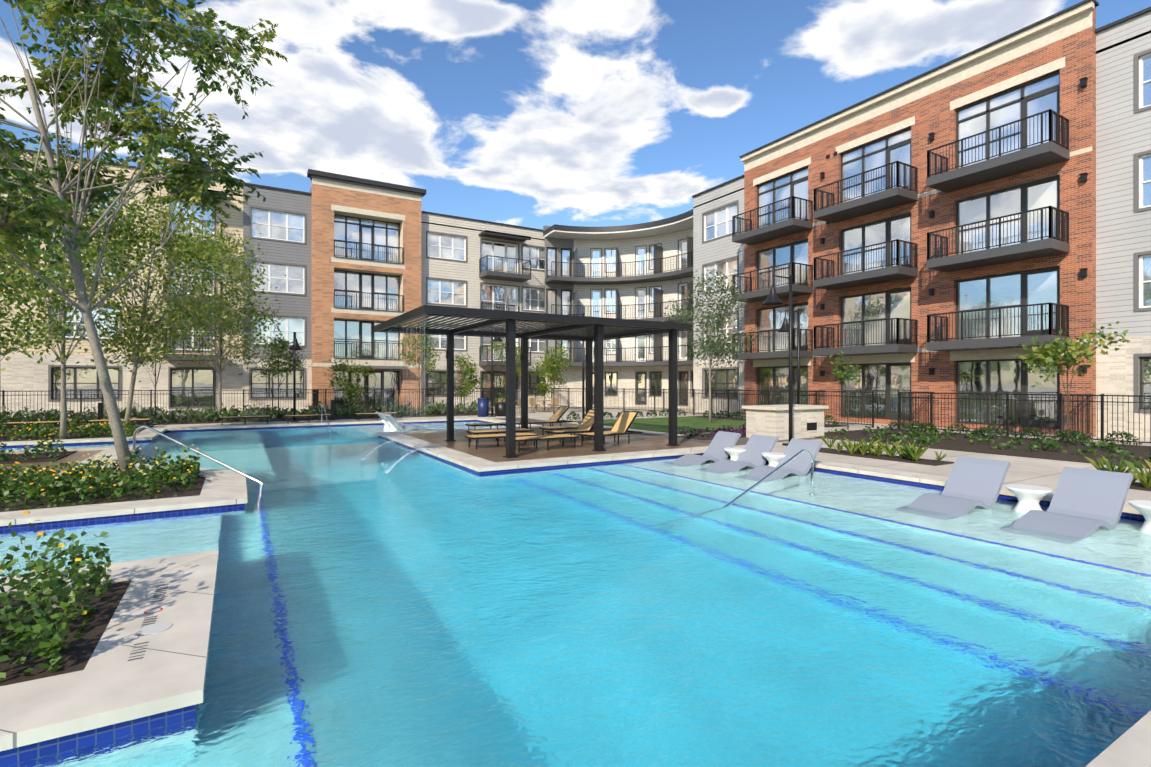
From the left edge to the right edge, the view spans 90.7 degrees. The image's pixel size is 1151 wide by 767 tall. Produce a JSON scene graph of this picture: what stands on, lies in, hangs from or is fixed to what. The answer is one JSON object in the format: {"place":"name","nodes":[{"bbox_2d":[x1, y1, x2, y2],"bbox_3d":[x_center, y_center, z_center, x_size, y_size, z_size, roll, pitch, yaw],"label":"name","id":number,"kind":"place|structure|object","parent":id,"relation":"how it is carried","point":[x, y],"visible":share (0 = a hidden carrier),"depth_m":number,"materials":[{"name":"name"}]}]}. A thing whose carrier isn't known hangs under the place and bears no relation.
{"place":"outdoors","nodes":[
{"label":"outdoors","id":0,"kind":"place"},
{"bbox_2d":[0,0,288,483],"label":"tree","id":1,"kind":"object","parent":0,"point":[118,65],"depth_m":9.75,"materials":[{"name":"green plant"}]},
{"bbox_2d":[0,0,1150,229],"label":"sky","id":2,"kind":"structure","parent":0,"point":[537,114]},
{"bbox_2d":[11,406,1150,500],"bbox_3d":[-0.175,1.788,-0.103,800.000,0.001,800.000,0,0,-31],"label":"ground","id":3,"kind":"structure","parent":0,"point":[1035,471],"depth_m":13.92,"materials":[{"name":"concrete"}]},
{"bbox_2d":[0,450,119,483],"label":"pool deck","id":4,"kind":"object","parent":3,"relation":"on","point":[75,457],"depth_m":12.83,"materials":[{"name":"beige concrete"}]},
{"bbox_2d":[0,451,76,463],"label":"bed","id":5,"kind":"object","parent":4,"relation":"on","point":[44,457],"visible":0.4,"depth_m":13.32,"materials":[{"name":"brown soil"}]},
{"bbox_2d":[0,434,68,460],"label":"plants","id":6,"kind":"object","parent":5,"relation":"on","point":[47,447],"visible":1,"depth_m":13.44,"materials":[{"name":"green plant"}]},
{"bbox_2d":[0,194,98,355],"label":"tree","id":7,"kind":"object","parent":5,"relation":"on","point":[10,276],"depth_m":13.44,"materials":[{"name":"green plant"}]},
{"bbox_2d":[0,580,131,685],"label":"bed","id":8,"kind":"object","parent":3,"relation":"on","point":[77,656],"depth_m":3.92,"materials":[{"name":"brown soil"}]},
{"bbox_2d":[0,511,113,680],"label":"plants","id":9,"kind":"object","parent":8,"relation":"on","point":[49,640],"visible":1,"depth_m":3.96,"materials":[{"name":"green plant"}]},
{"bbox_2d":[0,425,153,441],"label":"bed","id":10,"kind":"object","parent":3,"relation":"on","point":[107,435],"visible":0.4,"depth_m":18.85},
{"bbox_2d":[0,418,137,440],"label":"plants","id":11,"kind":"object","parent":10,"relation":"on","point":[31,430],"visible":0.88,"depth_m":18.57,"materials":[{"name":"green plant"}]},
{"bbox_2d":[0,132,185,439],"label":"tree","id":12,"kind":"object","parent":10,"relation":"on","point":[43,331],"depth_m":17.82,"materials":[{"name":"green plant"}]},
{"bbox_2d":[19,148,277,429],"bbox_3d":[-16.147,-3.683,21.487,8.585,10.928,8.196,0,0,-31],"label":"tree","id":13,"kind":"object","parent":10,"relation":"on","point":[130,332],"depth_m":20.85,"materials":[{"name":"green plant"}]},
{"bbox_2d":[0,474,205,511],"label":"bed","id":14,"kind":"object","parent":3,"relation":"on","point":[183,492],"depth_m":8.84,"materials":[{"name":"brown soil"}]},
{"bbox_2d":[0,444,200,510],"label":"plants","id":15,"kind":"object","parent":14,"relation":"on","point":[60,485],"visible":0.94,"depth_m":8.98,"materials":[{"name":"green plant"}]},
{"bbox_2d":[1,411,494,429],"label":"bed","id":16,"kind":"object","parent":3,"relation":"on","point":[470,413],"depth_m":27.75,"materials":[{"name":"brown soil"}]},
{"bbox_2d":[0,296,36,359],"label":"young tree","id":17,"kind":"object","parent":16,"relation":"on","point":[7,344],"depth_m":23.90,"materials":[{"name":"green plant"}]},
{"bbox_2d":[120,304,192,419],"bbox_3d":[-19.043,-0.964,25.988,2.930,5.464,3.534,0,0,-31],"label":"young tree","id":18,"kind":"object","parent":16,"relation":"on","point":[150,359],"depth_m":25.68,"materials":[{"name":"green plant"}]},
{"bbox_2d":[133,204,286,420],"bbox_3d":[-17.004,-3.132,26.365,6.342,9.801,6.965,0,0,-31],"label":"tree","id":19,"kind":"object","parent":16,"relation":"on","point":[250,313],"depth_m":26.60,"materials":[{"name":"green plant"}]},
{"bbox_2d":[1,400,493,427],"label":"hedge","id":20,"kind":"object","parent":16,"relation":"on","point":[50,417],"depth_m":27.49,"materials":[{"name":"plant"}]},
{"bbox_2d":[256,333,311,407],"bbox_3d":[-14.803,-0.416,28.960,2.642,4.368,2.622,0,0,-31],"label":"young tree","id":21,"kind":"object","parent":16,"relation":"on","point":[282,348],"depth_m":28.65,"materials":[{"name":"green plant"}]},
{"bbox_2d":[325,359,380,415],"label":"young tree","id":22,"kind":"object","parent":16,"relation":"on","point":[355,388],"depth_m":30.85,"materials":[{"name":"green plant"}]},
{"bbox_2d":[397,315,445,414],"bbox_3d":[-8.745,-1.080,32.047,2.846,5.696,2.655,0,0,-31],"label":"young tree","id":23,"kind":"object","parent":16,"relation":"on","point":[426,349],"depth_m":31.91,"materials":[{"name":"green plant"}]},
{"bbox_2d":[444,352,483,405],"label":"young tree","id":24,"kind":"object","parent":16,"relation":"on","point":[471,383],"depth_m":34.14,"materials":[{"name":"green plant"}]},
{"bbox_2d":[0,406,641,452],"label":"lounge chairs","id":25,"kind":"object","parent":3,"relation":"on","point":[623,423],"visible":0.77,"depth_m":17.46,"materials":[{"name":"yellow metal"}]},
{"bbox_2d":[312,178,420,411],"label":"brick facade","id":26,"kind":"structure","parent":3,"relation":"on","point":[330,199],"depth_m":36.70,"materials":[{"name":"brick"}]},
{"bbox_2d":[0,275,799,445],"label":"lamp posts","id":27,"kind":"object","parent":3,"relation":"on","point":[772,298],"visible":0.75,"depth_m":21.52,"materials":[{"name":"black metal"}]},
{"bbox_2d":[477,398,505,416],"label":"trash cans","id":28,"kind":"object","parent":3,"relation":"on","point":[483,407],"visible":0.94,"depth_m":30.52,"materials":[{"name":"blue plastic"}]},
{"bbox_2d":[490,392,505,408],"bbox_3d":[-4.046,0.813,31.317,1.331,1.116,1.444,0,0,-6],"label":"planter box plant","id":29,"kind":"object","parent":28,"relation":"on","point":[496,399],"visible":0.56,"depth_m":31.23,"materials":[{"name":"green plant"}]},
{"bbox_2d":[482,337,534,399],"bbox_3d":[-4.202,-0.642,35.197,3.136,4.820,2.675,0,0,-31],"label":"young tree","id":30,"kind":"object","parent":3,"relation":"on","point":[501,353],"depth_m":35.04,"materials":[{"name":"green plant"}]},
{"bbox_2d":[498,398,558,413],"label":"dining sets","id":31,"kind":"object","parent":3,"relation":"on","point":[532,401],"visible":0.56,"depth_m":35.16,"materials":[{"name":"brown wicker"}]},
{"bbox_2d":[529,354,564,410],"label":"young tree","id":32,"kind":"object","parent":3,"relation":"on","point":[542,384],"depth_m":36.86,"materials":[{"name":"green plant"}]},
{"bbox_2d":[404,428,709,461],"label":"patio deck","id":33,"kind":"structure","parent":3,"relation":"on","point":[489,450],"depth_m":16.35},
{"bbox_2d":[374,305,691,457],"bbox_3d":[-1.330,0.038,16.605,7.700,3.500,5.300,0,0,-31],"label":"pergola","id":34,"kind":"object","parent":33,"relation":"on","point":[597,331],"visible":0.94,"depth_m":15.97,"materials":[{"name":"black metal"}]},
{"bbox_2d":[538,342,576,413],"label":"young tree","id":35,"kind":"object","parent":3,"relation":"on","point":[554,365],"depth_m":32.98,"materials":[{"name":"green plant"}]},
{"bbox_2d":[0,420,1144,763],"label":"tile","id":36,"kind":"object","parent":3,"relation":"in","point":[30,750],"depth_m":7.93,"materials":[{"name":"blue tile"}]},
{"bbox_2d":[133,402,813,506],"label":"handrails","id":37,"kind":"object","parent":36,"relation":"attached to","point":[727,505],"visible":0.75,"depth_m":10.87,"materials":[{"name":"silver metal"}]},
{"bbox_2d":[0,417,1150,766],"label":"pool coping","id":38,"kind":"object","parent":36,"relation":"on","point":[110,683],"visible":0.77,"depth_m":4.11,"materials":[{"name":"beige concrete"}]},
{"bbox_2d":[0,421,1150,766],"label":"pool water","id":39,"kind":"structure","parent":36,"relation":"in","point":[408,611],"depth_m":4.57,"materials":[{"name":"blue liquid"}]},
{"bbox_2d":[353,318,450,473],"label":"water features","id":40,"kind":"object","parent":39,"relation":"on","point":[406,412],"visible":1,"depth_m":13.88,"materials":[{"name":"clear liquid"}]},
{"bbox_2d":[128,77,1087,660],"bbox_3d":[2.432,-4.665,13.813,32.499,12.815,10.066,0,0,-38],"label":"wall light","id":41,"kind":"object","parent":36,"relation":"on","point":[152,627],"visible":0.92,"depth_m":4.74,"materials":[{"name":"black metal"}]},
{"bbox_2d":[375,411,1150,538],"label":"pool loungers","id":42,"kind":"object","parent":36,"relation":"on","point":[1085,503],"visible":0.71,"depth_m":8.61,"materials":[{"name":"light grey plastic"},{"name":"tan fabric"},{"name":"dark metal"}]},
{"bbox_2d":[0,388,1150,442],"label":"fences","id":43,"kind":"object","parent":3,"relation":"on","point":[315,397],"visible":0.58,"depth_m":24.37,"materials":[{"name":"black metal"}]},
{"bbox_2d":[46,31,1150,240],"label":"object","id":44,"kind":"structure","parent":3,"relation":"on","point":[1140,35],"depth_m":34.01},
{"bbox_2d":[0,151,242,416],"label":"building wall","id":45,"kind":"structure","parent":44,"relation":"attached to","point":[22,372],"depth_m":31.07,"materials":[{"name":"beige brick"}]},
{"bbox_2d":[243,184,311,411],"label":"facade","id":46,"kind":"structure","parent":44,"relation":"attached to","point":[285,252],"depth_m":34.83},
{"bbox_2d":[421,213,544,408],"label":"wall","id":47,"kind":"structure","parent":44,"relation":"attached to","point":[468,271],"depth_m":41.06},
{"bbox_2d":[545,237,558,406],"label":"wall","id":48,"kind":"structure","parent":44,"relation":"attached to","point":[552,242],"depth_m":43.79,"materials":[{"name":"grey"}]},
{"bbox_2d":[559,239,573,406],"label":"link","id":49,"kind":"object","parent":44,"relation":"attached to","point":[568,374],"visible":0.42,"depth_m":44.12,"materials":[{"name":"grey paint"}]},
{"bbox_2d":[7,0,1150,368],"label":"building trim","id":50,"kind":"structure","parent":44,"relation":"attached to","point":[679,222],"depth_m":31.93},
{"bbox_2d":[574,240,588,405],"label":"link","id":51,"kind":"object","parent":44,"relation":"attached to","point":[582,246],"visible":0.62,"depth_m":44.32,"materials":[{"name":"white paint"}]},
{"bbox_2d":[589,240,603,405],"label":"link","id":52,"kind":"object","parent":44,"relation":"attached to","point":[596,243],"visible":0.23,"depth_m":44.37,"materials":[{"name":"white paint"}]},
{"bbox_2d":[48,49,1150,428],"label":"windows","id":53,"kind":"structure","parent":44,"relation":"attached to","point":[882,381],"depth_m":29.84,"materials":[{"name":"glass"}]},
{"bbox_2d":[604,239,618,405],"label":"wall","id":54,"kind":"structure","parent":44,"relation":"attached to","point":[614,243],"depth_m":44.26,"materials":[{"name":"white paint"}]},
{"bbox_2d":[163,109,1069,366],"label":"balconies","id":55,"kind":"object","parent":44,"relation":"attached to","point":[1051,152],"visible":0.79,"depth_m":24.41,"materials":[{"name":"grey metal"}]},
{"bbox_2d":[619,238,633,406],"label":"wall panel","id":56,"kind":"object","parent":44,"relation":"attached to","point":[626,297],"visible":0.75,"depth_m":44.00,"materials":[{"name":"white paint"}]},
{"bbox_2d":[634,237,647,406],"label":"wall","id":57,"kind":"structure","parent":44,"relation":"attached to","point":[640,241],"depth_m":43.62,"materials":[{"name":"white paint"}]},
{"bbox_2d":[648,235,662,406],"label":"wall","id":58,"kind":"structure","parent":44,"relation":"attached to","point":[656,239],"depth_m":43.15,"materials":[{"name":"white"}]},
{"bbox_2d":[663,232,676,406],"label":"wall panel","id":59,"kind":"object","parent":44,"relation":"attached to","point":[669,250],"visible":0.38,"depth_m":42.51,"materials":[{"name":"white"}]},
{"bbox_2d":[677,229,689,407],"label":"wall","id":60,"kind":"structure","parent":44,"relation":"attached to","point":[683,234],"depth_m":41.71,"materials":[{"name":"white"}]},
{"bbox_2d":[690,228,692,407],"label":"wall","id":61,"kind":"structure","parent":44,"relation":"attached to","point":[691,278],"depth_m":41.06,"materials":[{"name":"white"}]},
{"bbox_2d":[693,177,743,414],"bbox_3d":[8.691,-5.012,34.203,0.120,13.600,4.500,0,0,-31],"label":"siding","id":62,"kind":"object","parent":44,"relation":"attached to","point":[716,250],"visible":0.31,"depth_m":34.51,"materials":[{"name":"beige brick"}]},
{"bbox_2d":[744,10,1091,436],"bbox_3d":[13.504,-5.462,25.605,0.200,14.500,15.200,0,0,-31],"label":"brick","id":63,"kind":"object","parent":44,"relation":"attached to","point":[923,111],"visible":0.6,"depth_m":23.20,"materials":[{"name":"red brick"}]},
{"bbox_2d":[1092,5,1095,436],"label":"wall","id":64,"kind":"structure","parent":44,"relation":"attached to","point":[1094,199],"depth_m":19.11,"materials":[{"name":"red brick"}]},
{"bbox_2d":[1096,11,1150,439],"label":"siding","id":65,"kind":"object","parent":44,"relation":"attached to","point":[1123,137],"visible":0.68,"depth_m":18.66,"materials":[{"name":"grey wood"}]},
{"bbox_2d":[495,418,820,444],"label":"deck pavers","id":66,"kind":"object","parent":3,"relation":"on","point":[742,441],"depth_m":19.13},
{"bbox_2d":[742,404,828,439],"bbox_3d":[6.996,1.263,18.941,2.600,1.050,1.400,0,0,-31],"label":"kitchen counter","id":67,"kind":"object","parent":66,"relation":"on","point":[773,420],"visible":0.93,"depth_m":18.40,"materials":[{"name":"beige stone"}]},
{"bbox_2d":[573,417,745,434],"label":"lawn","id":68,"kind":"structure","parent":3,"relation":"on","point":[661,424],"depth_m":24.50,"materials":[{"name":"green plant"}]},
{"bbox_2d":[661,267,764,422],"bbox_3d":[6.039,-1.744,25.622,4.666,7.024,4.362,0,0,-31],"label":"olive tree","id":69,"kind":"object","parent":68,"relation":"on","point":[716,344],"depth_m":25.49,"materials":[{"name":"green plant"}]},
{"bbox_2d":[566,409,838,424],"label":"hedge","id":70,"kind":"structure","parent":3,"relation":"on","point":[683,411],"depth_m":28.53,"materials":[{"name":"green plant"}]},
{"bbox_2d":[677,434,745,439],"bbox_3d":[5.644,1.773,19.649,4.600,0.030,1.400,0,0,-31],"label":"purple bed","id":71,"kind":"object","parent":3,"relation":"on","point":[699,437],"visible":0.14,"depth_m":18.85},
{"bbox_2d":[679,423,745,436],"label":"purple plants","id":72,"kind":"object","parent":71,"relation":"on","point":[740,430],"visible":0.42,"depth_m":19.15,"materials":[{"name":"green plant"}]},
{"bbox_2d":[687,416,846,427],"bbox_3d":[8.690,1.773,27.047,1.400,0.030,8.400,0,0,-31],"label":"bed","id":73,"kind":"object","parent":3,"relation":"on","point":[744,419],"visible":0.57,"depth_m":28.54,"materials":[{"name":"brown soil"}]},
{"bbox_2d":[829,351,865,428],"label":"thin tree","id":74,"kind":"object","parent":3,"relation":"on","point":[843,373],"depth_m":22.03,"materials":[{"name":"green plant"}]},
{"bbox_2d":[819,447,953,465],"bbox_3d":[7.269,1.773,13.984,0.800,0.030,3.400,0,0,-31],"label":"planting bed","id":75,"kind":"object","parent":3,"relation":"on","point":[931,462],"visible":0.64,"depth_m":13.50,"materials":[{"name":"brown soil"}]},
{"bbox_2d":[820,435,946,461],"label":"plants","id":76,"kind":"object","parent":75,"relation":"on","point":[910,453],"depth_m":13.78,"materials":[{"name":"green plant"}]},
{"bbox_2d":[815,428,1150,468],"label":"bed","id":77,"kind":"object","parent":3,"relation":"on","point":[956,444],"visible":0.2,"depth_m":15.61,"materials":[{"name":"brown soil"}]},
{"bbox_2d":[887,420,1141,445],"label":"shrubs","id":78,"kind":"object","parent":77,"relation":"on","point":[986,430],"visible":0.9,"depth_m":17.83,"materials":[{"name":"green plant"}]},
{"bbox_2d":[1013,321,1130,442],"bbox_3d":[14.634,-0.023,16.837,2.370,3.583,2.675,0,0,-31],"label":"small tree","id":79,"kind":"object","parent":77,"relation":"on","point":[1045,355],"depth_m":16.80,"materials":[{"name":"green plant"}]},
{"bbox_2d":[828,425,1150,460],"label":"plants","id":80,"kind":"object","parent":3,"relation":"on","point":[925,440],"visible":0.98,"depth_m":16.49,"materials":[{"name":"green plant"}]},
{"bbox_2d":[1129,482,1150,490],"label":"planting bed","id":81,"kind":"object","parent":3,"relation":"on","point":[1137,486],"depth_m":9.61,"materials":[{"name":"brown soil"}]},
{"bbox_2d":[1084,455,1150,487],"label":"plants","id":82,"kind":"object","parent":81,"relation":"on","point":[1143,478],"depth_m":9.88,"materials":[{"name":"green plant"}]}
]}

